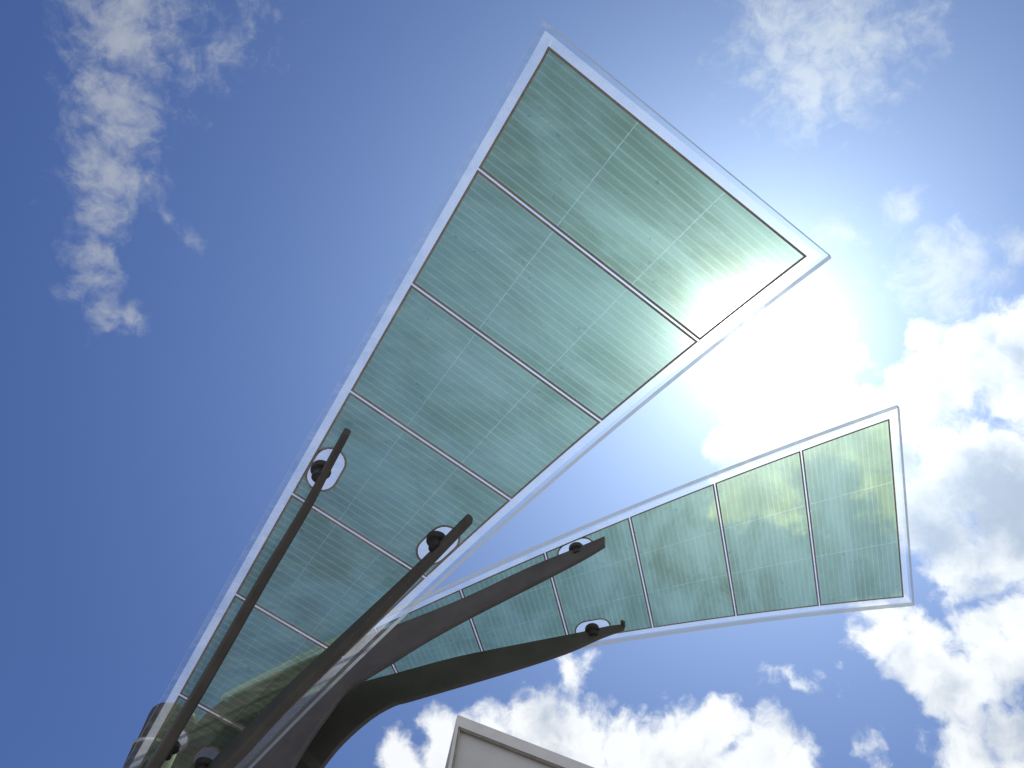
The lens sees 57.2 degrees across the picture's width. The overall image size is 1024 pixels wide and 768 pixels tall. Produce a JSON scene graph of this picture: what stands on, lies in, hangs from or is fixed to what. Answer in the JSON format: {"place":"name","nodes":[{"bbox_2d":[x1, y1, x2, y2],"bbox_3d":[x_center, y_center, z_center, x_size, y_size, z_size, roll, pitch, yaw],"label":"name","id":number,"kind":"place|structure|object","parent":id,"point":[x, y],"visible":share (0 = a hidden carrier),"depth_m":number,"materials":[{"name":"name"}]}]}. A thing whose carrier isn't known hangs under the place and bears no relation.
{"place":"outdoors","nodes":[
{"label":"outdoors","id":0,"kind":"place"},
{"bbox_2d":[0,0,1023,767],"label":"sky","id":1,"kind":"structure","parent":0,"point":[208,208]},
{"bbox_2d":[123,19,914,767],"bbox_3d":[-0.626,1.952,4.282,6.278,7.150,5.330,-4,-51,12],"label":"solar tree","id":2,"kind":"object","parent":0,"point":[317,707],"visible":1,"depth_m":5.34,"materials":[{"name":"green glass"}]},
{"bbox_2d":[445,715,593,767],"bbox_3d":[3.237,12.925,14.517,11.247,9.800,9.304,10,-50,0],"label":"building","id":3,"kind":"structure","parent":0,"point":[473,744],"depth_m":15.00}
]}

